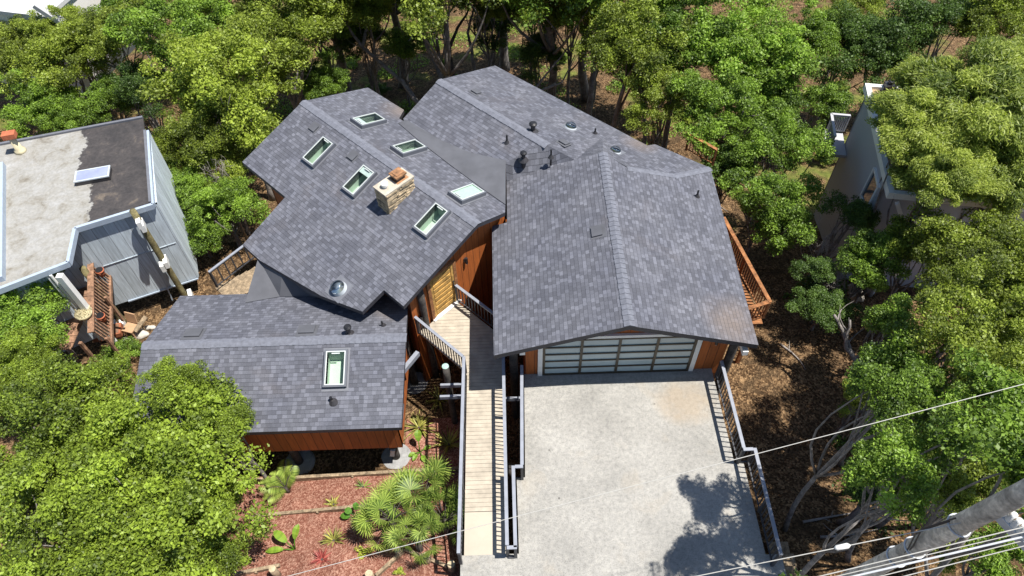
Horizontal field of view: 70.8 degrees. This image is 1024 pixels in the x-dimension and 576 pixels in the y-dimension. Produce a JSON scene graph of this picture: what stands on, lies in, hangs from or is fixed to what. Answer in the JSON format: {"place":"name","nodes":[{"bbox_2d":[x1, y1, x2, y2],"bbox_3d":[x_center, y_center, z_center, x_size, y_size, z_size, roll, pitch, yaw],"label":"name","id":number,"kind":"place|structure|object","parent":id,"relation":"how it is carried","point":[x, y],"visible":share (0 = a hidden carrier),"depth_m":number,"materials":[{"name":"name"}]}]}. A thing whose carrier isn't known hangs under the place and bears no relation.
{"place":"outdoors","nodes":[
{"label":"outdoors","id":0,"kind":"place"},
{"bbox_2d":[0,0,1023,575],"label":"ground","id":1,"kind":"structure","parent":0,"point":[782,396],"depth_m":28.80,"materials":[{"name":"soil"}]},
{"bbox_2d":[0,321,65,401],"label":"oak tree","id":2,"kind":"object","parent":1,"relation":"on","point":[28,353],"visible":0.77,"depth_m":24.91,"materials":[{"name":"green plant"}]},
{"bbox_2d":[0,14,74,127],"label":"oak tree","id":3,"kind":"object","parent":1,"relation":"on","point":[13,37],"visible":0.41,"depth_m":40.47,"materials":[{"name":"green plant"}]},
{"bbox_2d":[0,269,79,362],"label":"leafy tree","id":4,"kind":"object","parent":1,"relation":"on","point":[14,314],"visible":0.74,"depth_m":26.12,"materials":[{"name":"green plant"}]},
{"bbox_2d":[0,68,81,138],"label":"leafy tree","id":5,"kind":"object","parent":1,"relation":"on","point":[37,101],"visible":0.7,"depth_m":38.29,"materials":[{"name":"green plant"}]},
{"bbox_2d":[0,23,125,124],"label":"oak tree","id":6,"kind":"object","parent":1,"relation":"on","point":[40,67],"visible":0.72,"depth_m":39.18,"materials":[{"name":"green plant"}]},
{"bbox_2d":[12,4,114,120],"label":"oak tree","id":7,"kind":"object","parent":1,"relation":"on","point":[68,11],"visible":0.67,"depth_m":39.56,"materials":[{"name":"green plant"}]},
{"bbox_2d":[0,350,136,531],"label":"oak tree","id":8,"kind":"object","parent":1,"relation":"on","point":[33,399],"visible":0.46,"depth_m":21.77,"materials":[{"name":"green plant"}]},
{"bbox_2d":[0,0,138,93],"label":"white house","id":9,"kind":"structure","parent":1,"relation":"on","point":[10,8],"depth_m":41.37,"materials":[{"name":"paint"}]},
{"bbox_2d":[31,92,111,133],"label":"leafy tree","id":10,"kind":"object","parent":1,"relation":"on","point":[66,117],"visible":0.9,"depth_m":38.67,"materials":[{"name":"green plant"}]},
{"bbox_2d":[47,282,99,363],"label":"wooden deck","id":11,"kind":"structure","parent":1,"relation":"on","point":[75,326],"depth_m":28.42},
{"bbox_2d":[0,440,185,575],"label":"oak tree","id":12,"kind":"object","parent":1,"relation":"on","point":[18,550],"visible":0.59,"depth_m":18.93,"materials":[{"name":"green plant"}]},
{"bbox_2d":[58,349,134,404],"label":"oak tree","id":13,"kind":"object","parent":1,"relation":"on","point":[101,364],"visible":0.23,"depth_m":23.73,"materials":[{"name":"green plant"}]},
{"bbox_2d":[0,116,198,362],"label":"neighbour house","id":14,"kind":"structure","parent":1,"relation":"on","point":[74,202],"depth_m":29.09,"materials":[{"name":"grey"}]},
{"bbox_2d":[87,263,124,358],"bbox_3d":[-16.427,0.763,29.162,0.558,2.625,3.860,-13,53,-9],"label":"railing","id":15,"kind":"object","parent":14,"relation":"attached to","point":[91,321],"visible":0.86,"depth_m":28.66,"materials":[{"name":"wood"}]},
{"bbox_2d":[54,0,158,135],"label":"oak tree","id":16,"kind":"object","parent":1,"relation":"on","point":[99,46],"visible":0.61,"depth_m":39.07,"materials":[{"name":"green plant"}]},
{"bbox_2d":[78,70,145,119],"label":"leafy tree","id":17,"kind":"object","parent":1,"relation":"on","point":[101,93],"visible":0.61,"depth_m":39.73,"materials":[{"name":"green plant"}]},
{"bbox_2d":[110,59,176,163],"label":"evergreen tree","id":18,"kind":"object","parent":1,"relation":"on","point":[128,81],"visible":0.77,"depth_m":38.33,"materials":[{"name":"green plant"}]},
{"bbox_2d":[39,361,280,575],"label":"oak tree","id":19,"kind":"object","parent":1,"relation":"on","point":[166,457],"visible":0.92,"depth_m":19.88,"materials":[{"name":"green plant"}]},
{"bbox_2d":[101,0,239,143],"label":"leafy tree","id":20,"kind":"object","parent":1,"relation":"on","point":[187,21],"visible":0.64,"depth_m":37.30,"materials":[{"name":"green plant"}]},
{"bbox_2d":[133,354,233,463],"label":"oak tree","id":21,"kind":"object","parent":1,"relation":"on","point":[165,371],"visible":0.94,"depth_m":21.52,"materials":[{"name":"green plant"}]},
{"bbox_2d":[152,120,214,223],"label":"oak tree","id":22,"kind":"object","parent":1,"relation":"on","point":[165,142],"visible":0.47,"depth_m":33.64,"materials":[{"name":"green plant"}]},
{"bbox_2d":[168,159,225,216],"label":"leafy tree","id":23,"kind":"object","parent":1,"relation":"on","point":[182,184],"visible":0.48,"depth_m":32.60,"materials":[{"name":"green plant"}]},
{"bbox_2d":[135,475,273,575],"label":"oak tree","id":24,"kind":"object","parent":1,"relation":"on","point":[227,555],"visible":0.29,"depth_m":20.08,"materials":[{"name":"green plant"}]},
{"bbox_2d":[183,210,233,257],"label":"leafy tree","id":25,"kind":"object","parent":1,"relation":"on","point":[209,235],"visible":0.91,"depth_m":32.26,"materials":[{"name":"green plant"}]},
{"bbox_2d":[161,85,266,221],"bbox_3d":[-13.862,-6.170,35.802,4.504,7.860,4.744,-27,56,-19],"label":"oak tree","id":26,"kind":"object","parent":1,"relation":"on","point":[203,139],"visible":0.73,"depth_m":32.72,"materials":[{"name":"green plant"}]},
{"bbox_2d":[180,138,256,234],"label":"oak tree","id":27,"kind":"object","parent":1,"relation":"on","point":[235,169],"visible":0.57,"depth_m":33.45,"materials":[{"name":"green plant"}]},
{"bbox_2d":[135,10,306,201],"bbox_3d":[-13.499,-7.919,35.930,7.508,10.557,8.126,-2,52,0],"label":"oak tree","id":28,"kind":"object","parent":1,"relation":"on","point":[209,53],"visible":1,"depth_m":32.55,"materials":[{"name":"green plant"}]},
{"bbox_2d":[179,176,271,246],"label":"leafy tree","id":29,"kind":"object","parent":1,"relation":"on","point":[229,195],"visible":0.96,"depth_m":32.48,"materials":[{"name":"green plant"}]},
{"bbox_2d":[184,397,267,485],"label":"oak tree","id":30,"kind":"object","parent":1,"relation":"on","point":[235,413],"visible":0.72,"depth_m":21.59,"materials":[{"name":"green plant"}]},
{"bbox_2d":[215,267,254,294],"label":"patio","id":31,"kind":"structure","parent":1,"relation":"on","point":[239,284],"depth_m":29.55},
{"bbox_2d":[222,0,353,109],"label":"oak tree","id":32,"kind":"object","parent":1,"relation":"on","point":[274,26],"visible":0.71,"depth_m":36.64,"materials":[{"name":"green plant"}]},
{"bbox_2d":[269,3,356,93],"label":"leafy tree","id":33,"kind":"object","parent":1,"relation":"on","point":[339,34],"visible":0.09,"depth_m":41.84,"materials":[{"name":"green plant"}]},
{"bbox_2d":[293,45,350,99],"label":"leafy tree","id":34,"kind":"object","parent":1,"relation":"on","point":[324,84],"visible":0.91,"depth_m":40.04,"materials":[{"name":"green plant"}]},
{"bbox_2d":[207,417,465,575],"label":"mulch bed","id":35,"kind":"object","parent":1,"relation":"on","point":[301,495],"visible":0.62,"depth_m":23.21,"materials":[{"name":"wood"}]},
{"bbox_2d":[258,459,299,503],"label":"feather palm","id":36,"kind":"object","parent":35,"relation":"on","point":[288,481],"visible":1,"depth_m":24.32,"materials":[{"name":"green plant"}]},
{"bbox_2d":[245,466,458,482],"bbox_3d":[-5.567,6.633,25.271,7.508,0.473,0.161,-3,52,-1],"label":"timber edging","id":37,"kind":"object","parent":35,"relation":"on","point":[313,477],"visible":0.57,"depth_m":25.13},
{"bbox_2d":[350,477,423,550],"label":"fan palm","id":38,"kind":"object","parent":35,"relation":"on","point":[362,523],"visible":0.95,"depth_m":21.88,"materials":[{"name":"green plant"}]},
{"bbox_2d":[380,510,444,564],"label":"fan palm","id":39,"kind":"object","parent":35,"relation":"on","point":[397,538],"visible":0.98,"depth_m":21.29,"materials":[{"name":"green plant"}]},
{"bbox_2d":[382,454,458,531],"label":"fan palm","id":40,"kind":"object","parent":35,"relation":"on","point":[428,471],"visible":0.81,"depth_m":22.57,"materials":[{"name":"green plant"}]},
{"bbox_2d":[412,487,464,543],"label":"fan palm","id":41,"kind":"object","parent":35,"relation":"on","point":[444,495],"visible":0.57,"depth_m":22.13,"materials":[{"name":"green plant"}]},
{"bbox_2d":[293,0,418,103],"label":"oak tree","id":42,"kind":"object","parent":1,"relation":"on","point":[394,75],"visible":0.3,"depth_m":41.54,"materials":[{"name":"plant"}]},
{"bbox_2d":[320,0,397,94],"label":"oak tree","id":43,"kind":"object","parent":1,"relation":"on","point":[363,14],"visible":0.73,"depth_m":40.01,"materials":[{"name":"green plant"}]},
{"bbox_2d":[329,20,390,90],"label":"evergreen tree","id":44,"kind":"object","parent":1,"relation":"on","point":[346,46],"visible":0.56,"depth_m":42.67,"materials":[{"name":"green plant"}]},
{"bbox_2d":[378,27,429,109],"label":"leafy tree","id":45,"kind":"object","parent":1,"relation":"on","point":[403,46],"visible":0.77,"depth_m":43.21,"materials":[{"name":"green plant"}]},
{"bbox_2d":[130,66,757,474],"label":"house","id":46,"kind":"structure","parent":1,"relation":"on","point":[606,248],"depth_m":24.50,"materials":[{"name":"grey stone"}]},
{"bbox_2d":[426,259,461,321],"bbox_3d":[-2.395,0.096,25.297,0.200,2.260,1.330,36,61,26],"label":"front door","id":47,"kind":"structure","parent":46,"relation":"in","point":[440,290],"depth_m":25.26,"materials":[{"name":"orange wood"}]},
{"bbox_2d":[538,333,702,375],"bbox_3d":[3.470,2.169,23.524,5.260,2.275,0.090,-2,52,0],"label":"garage door","id":48,"kind":"structure","parent":46,"relation":"in","point":[620,352],"depth_m":23.57,"materials":[{"name":"glass"}]},
{"bbox_2d":[397,0,503,77],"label":"oak tree","id":49,"kind":"object","parent":1,"relation":"on","point":[436,20],"visible":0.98,"depth_m":35.35,"materials":[{"name":"green plant"}]},
{"bbox_2d":[420,303,523,555],"bbox_3d":[-0.932,4.960,24.692,3.013,4.138,9.278,-12,52,-8],"label":"footbridge","id":50,"kind":"object","parent":1,"relation":"on","point":[465,332],"visible":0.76,"depth_m":23.36,"materials":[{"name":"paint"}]},
{"bbox_2d":[414,316,466,564],"bbox_3d":[-1.748,4.311,22.787,1.435,0.982,8.332,-11,52,-7],"label":"railing","id":51,"kind":"object","parent":50,"relation":"on","point":[462,447],"visible":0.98,"depth_m":22.87,"materials":[{"name":"metal"}]},
{"bbox_2d":[502,357,508,556],"bbox_3d":[-0.209,4.800,22.362,0.100,0.982,6.685,-2,52,0],"label":"railing","id":52,"kind":"object","parent":50,"relation":"attached to","point":[505,460],"visible":0.92,"depth_m":21.52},
{"bbox_2d":[444,0,506,61],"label":"oak tree","id":53,"kind":"object","parent":1,"relation":"on","point":[478,6],"visible":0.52,"depth_m":42.10,"materials":[{"name":"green plant"}]},
{"bbox_2d":[469,15,517,66],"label":"evergreen tree","id":54,"kind":"object","parent":1,"relation":"on","point":[493,42],"visible":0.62,"depth_m":44.63,"materials":[{"name":"green plant"}]},
{"bbox_2d":[2,0,997,537],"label":"undergrowth","id":55,"kind":"object","parent":1,"relation":"on","point":[612,90],"visible":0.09,"depth_m":48.44,"materials":[{"name":"green plant"}]},
{"bbox_2d":[517,32,567,88],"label":"evergreen tree","id":56,"kind":"object","parent":1,"relation":"on","point":[531,51],"visible":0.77,"depth_m":42.31,"materials":[{"name":"green plant"}]},
{"bbox_2d":[493,0,623,95],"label":"leafy tree","id":57,"kind":"object","parent":1,"relation":"on","point":[550,37],"visible":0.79,"depth_m":37.26,"materials":[{"name":"green plant"}]},
{"bbox_2d":[517,0,620,115],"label":"oak tree","id":58,"kind":"object","parent":1,"relation":"on","point":[589,104],"visible":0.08,"depth_m":39.67,"materials":[{"name":"green plant"}]},
{"bbox_2d":[550,1,600,104],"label":"oak tree","id":59,"kind":"object","parent":1,"relation":"on","point":[572,45],"visible":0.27,"depth_m":42.02,"materials":[{"name":"green plant"}]},
{"bbox_2d":[571,0,695,128],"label":"oak tree","id":60,"kind":"object","parent":1,"relation":"on","point":[626,22],"visible":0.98,"depth_m":34.28,"materials":[{"name":"green plant"}]},
{"bbox_2d":[621,52,707,144],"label":"oak tree","id":61,"kind":"object","parent":1,"relation":"on","point":[652,94],"visible":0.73,"depth_m":34.09,"materials":[{"name":"green plant"}]},
{"bbox_2d":[636,0,743,148],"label":"leafy tree","id":62,"kind":"object","parent":1,"relation":"on","point":[679,13],"visible":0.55,"depth_m":34.51,"materials":[{"name":"green plant"}]},
{"bbox_2d":[664,68,786,164],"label":"leafy tree","id":63,"kind":"object","parent":1,"relation":"on","point":[717,98],"visible":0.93,"depth_m":32.41,"materials":[{"name":"green plant"}]},
{"bbox_2d":[700,137,762,204],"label":"evergreen tree","id":64,"kind":"object","parent":1,"relation":"on","point":[718,168],"visible":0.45,"depth_m":32.62,"materials":[{"name":"green plant"}]},
{"bbox_2d":[724,217,771,362],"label":"cedar deck","id":65,"kind":"structure","parent":1,"relation":"on","point":[756,316],"depth_m":26.46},
{"bbox_2d":[687,0,821,142],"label":"leafy tree","id":66,"kind":"object","parent":1,"relation":"on","point":[772,43],"visible":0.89,"depth_m":33.45,"materials":[{"name":"green plant"}]},
{"bbox_2d":[716,167,827,264],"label":"leafy tree","id":67,"kind":"object","parent":1,"relation":"on","point":[785,212],"visible":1,"depth_m":30.11,"materials":[{"name":"green plant"}]},
{"bbox_2d":[728,49,830,181],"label":"leafy tree","id":68,"kind":"object","parent":1,"relation":"on","point":[792,101],"visible":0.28,"depth_m":33.71,"materials":[{"name":"green plant"}]},
{"bbox_2d":[723,104,837,227],"bbox_3d":[11.873,-5.257,34.237,4.886,7.029,4.016,-2,52,0],"label":"leafy tree","id":69,"kind":"object","parent":1,"relation":"on","point":[766,134],"visible":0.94,"depth_m":31.86,"materials":[{"name":"green plant"}]},
{"bbox_2d":[776,0,843,70],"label":"leafy tree","id":70,"kind":"object","parent":1,"relation":"on","point":[818,27],"visible":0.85,"depth_m":38.48,"materials":[{"name":"green plant"}]},
{"bbox_2d":[797,81,854,162],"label":"leafy tree","id":71,"kind":"object","parent":1,"relation":"on","point":[835,101],"visible":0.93,"depth_m":37.83,"materials":[{"name":"green plant"}]},
{"bbox_2d":[794,273,863,332],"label":"evergreen tree","id":72,"kind":"object","parent":1,"relation":"on","point":[849,309],"visible":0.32,"depth_m":28.57,"materials":[{"name":"green plant"}]},
{"bbox_2d":[785,253,880,362],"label":"oak tree","id":73,"kind":"object","parent":1,"relation":"on","point":[823,268],"visible":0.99,"depth_m":26.68,"materials":[{"name":"green plant"}]},
{"bbox_2d":[810,0,886,84],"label":"oak tree","id":74,"kind":"object","parent":1,"relation":"on","point":[872,5],"visible":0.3,"depth_m":41.79,"materials":[{"name":"green plant"}]},
{"bbox_2d":[821,189,881,258],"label":"evergreen tree","id":75,"kind":"object","parent":1,"relation":"on","point":[864,216],"visible":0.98,"depth_m":29.22,"materials":[{"name":"green plant"}]},
{"bbox_2d":[810,0,895,128],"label":"evergreen tree","id":76,"kind":"object","parent":1,"relation":"on","point":[851,47],"visible":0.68,"depth_m":38.59,"materials":[{"name":"green plant"}]},
{"bbox_2d":[834,378,873,434],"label":"oak tree","id":77,"kind":"object","parent":1,"relation":"on","point":[848,412],"visible":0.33,"depth_m":24.09,"materials":[{"name":"green plant"}]},
{"bbox_2d":[781,357,935,531],"bbox_3d":[8.615,4.963,19.177,1.785,9.389,1.900,-2,52,0],"label":"leafy tree","id":78,"kind":"object","parent":1,"relation":"on","point":[899,390],"visible":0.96,"depth_m":15.99,"materials":[{"name":"green plant"}]},
{"bbox_2d":[834,237,888,300],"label":"leafy tree","id":79,"kind":"object","parent":1,"relation":"on","point":[861,266],"visible":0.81,"depth_m":27.18,"materials":[{"name":"green plant"}]},
{"bbox_2d":[799,416,944,575],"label":"leafy tree","id":80,"kind":"object","parent":1,"relation":"on","point":[886,457],"visible":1,"depth_m":14.80,"materials":[{"name":"green plant"}]},
{"bbox_2d":[844,226,911,314],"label":"leafy tree","id":81,"kind":"object","parent":1,"relation":"on","point":[880,253],"visible":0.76,"depth_m":27.04,"materials":[{"name":"green plant"}]},
{"bbox_2d":[841,0,945,124],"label":"evergreen tree","id":82,"kind":"object","parent":1,"relation":"on","point":[898,31],"visible":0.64,"depth_m":38.17,"materials":[{"name":"green plant"}]},
{"bbox_2d":[837,318,952,466],"bbox_3d":[11.120,3.891,22.585,3.132,7.255,3.257,-2,52,0],"label":"leafy tree","id":83,"kind":"object","parent":1,"relation":"on","point":[893,353],"visible":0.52,"depth_m":20.39,"materials":[{"name":"green plant"}]},
{"bbox_2d":[861,292,932,359],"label":"leafy tree","id":84,"kind":"object","parent":1,"relation":"on","point":[881,314],"visible":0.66,"depth_m":24.85,"materials":[{"name":"green plant"}]},
{"bbox_2d":[882,213,943,305],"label":"oak tree","id":85,"kind":"object","parent":1,"relation":"on","point":[907,242],"visible":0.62,"depth_m":26.77,"materials":[{"name":"green plant"}]},
{"bbox_2d":[836,365,994,525],"bbox_3d":[10.585,5.404,19.918,3.011,7.819,2.999,36,61,26],"label":"leafy tree","id":86,"kind":"object","parent":1,"relation":"on","point":[924,435],"visible":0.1,"depth_m":17.61,"materials":[{"name":"green plant"}]},
{"bbox_2d":[813,79,1023,293],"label":"neighbour house","id":87,"kind":"structure","parent":1,"relation":"on","point":[859,169],"depth_m":31.32,"materials":[{"name":"white paint"}]},
{"bbox_2d":[863,85,988,214],"bbox_3d":[15.689,-3.735,29.548,4.714,10.018,5.040,-2,52,0],"label":"willowy tree","id":88,"kind":"object","parent":1,"relation":"on","point":[906,127],"visible":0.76,"depth_m":26.09,"materials":[{"name":"green plant"}]},
{"bbox_2d":[841,479,1023,575],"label":"utility pole","id":89,"kind":"object","parent":1,"relation":"on","point":[999,507],"visible":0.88,"depth_m":9.10,"materials":[{"name":"wood"}]},
{"bbox_2d":[289,384,1023,575],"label":"overhead cable","id":90,"kind":"object","parent":89,"relation":"attached to","point":[661,478],"visible":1,"depth_m":11.97,"materials":[{"name":"rubber"}]},
{"bbox_2d":[843,344,1023,562],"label":"leafy tree","id":91,"kind":"object","parent":1,"relation":"on","point":[989,380],"visible":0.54,"depth_m":14.77,"materials":[{"name":"green plant"}]},
{"bbox_2d":[866,143,1008,296],"bbox_3d":[15.955,-2.341,28.597,4.277,8.907,3.782,-2,52,0],"label":"willowy tree","id":92,"kind":"object","parent":1,"relation":"on","point":[960,177],"visible":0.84,"depth_m":25.18,"materials":[{"name":"green plant"}]},
{"bbox_2d":[893,0,997,59],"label":"evergreen tree","id":93,"kind":"object","parent":1,"relation":"on","point":[950,10],"visible":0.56,"depth_m":38.30,"materials":[{"name":"green plant"}]},
{"bbox_2d":[895,33,1023,164],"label":"willowy tree","id":94,"kind":"object","parent":1,"relation":"on","point":[989,88],"visible":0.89,"depth_m":26.12,"materials":[{"name":"green plant"}]},
{"bbox_2d":[911,435,1009,535],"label":"oak tree","id":95,"kind":"object","parent":1,"relation":"on","point":[968,472],"visible":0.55,"depth_m":16.35,"materials":[{"name":"green plant"}]},
{"bbox_2d":[906,196,1023,328],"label":"oak tree","id":96,"kind":"object","parent":1,"relation":"on","point":[939,230],"visible":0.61,"depth_m":25.02,"materials":[{"name":"green plant"}]},
{"bbox_2d":[908,258,1023,418],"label":"oak tree","id":97,"kind":"object","parent":1,"relation":"on","point":[964,329],"visible":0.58,"depth_m":19.50,"materials":[{"name":"green plant"}]},
{"bbox_2d":[915,340,1023,528],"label":"oak tree","id":98,"kind":"object","parent":1,"relation":"on","point":[1010,352],"visible":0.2,"depth_m":16.84,"materials":[{"name":"green plant"}]},
{"bbox_2d":[924,239,1022,375],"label":"oak tree","id":99,"kind":"object","parent":1,"relation":"on","point":[981,285],"visible":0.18,"depth_m":21.98,"materials":[{"name":"green plant"}]},
{"bbox_2d":[924,401,1023,575],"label":"leafy tree","id":100,"kind":"object","parent":1,"relation":"on","point":[1009,451],"visible":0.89,"depth_m":11.96,"materials":[{"name":"green plant"}]},
{"bbox_2d":[940,223,1023,415],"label":"oak tree","id":101,"kind":"object","parent":1,"relation":"on","point":[1008,266],"visible":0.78,"depth_m":20.41,"materials":[{"name":"green plant"}]},
{"bbox_2d":[951,0,1023,50],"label":"oak tree","id":102,"kind":"object","parent":1,"relation":"on","point":[1010,15],"visible":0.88,"depth_m":36.81,"materials":[{"name":"green plant"}]},
{"bbox_2d":[958,128,1023,226],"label":"willowy tree","id":103,"kind":"object","parent":1,"relation":"on","point":[1012,177],"visible":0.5,"depth_m":25.50,"materials":[{"name":"green plant"}]},
{"bbox_2d":[961,522,1023,575],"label":"leafy tree","id":104,"kind":"object","parent":1,"relation":"on","point":[995,564],"visible":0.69,"depth_m":17.61,"materials":[{"name":"green plant"}]},
{"bbox_2d":[460,368,786,575],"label":"driveway","id":105,"kind":"structure","parent":0,"point":[588,435],"depth_m":21.91,"materials":[{"name":"concrete"}]},
{"bbox_2d":[512,365,523,557],"bbox_3d":[0.215,5.136,22.119,0.358,0.932,5.951,3,52,3],"label":"railing","id":106,"kind":"object","parent":105,"relation":"on","point":[514,467],"visible":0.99,"depth_m":21.55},
{"bbox_2d":[714,360,782,566],"bbox_3d":[7.128,5.116,21.930,0.417,0.982,6.298,-6,52,-3],"label":"railing","id":107,"kind":"object","parent":105,"relation":"on","point":[720,368],"visible":1,"depth_m":21.65,"materials":[{"name":"metal"}]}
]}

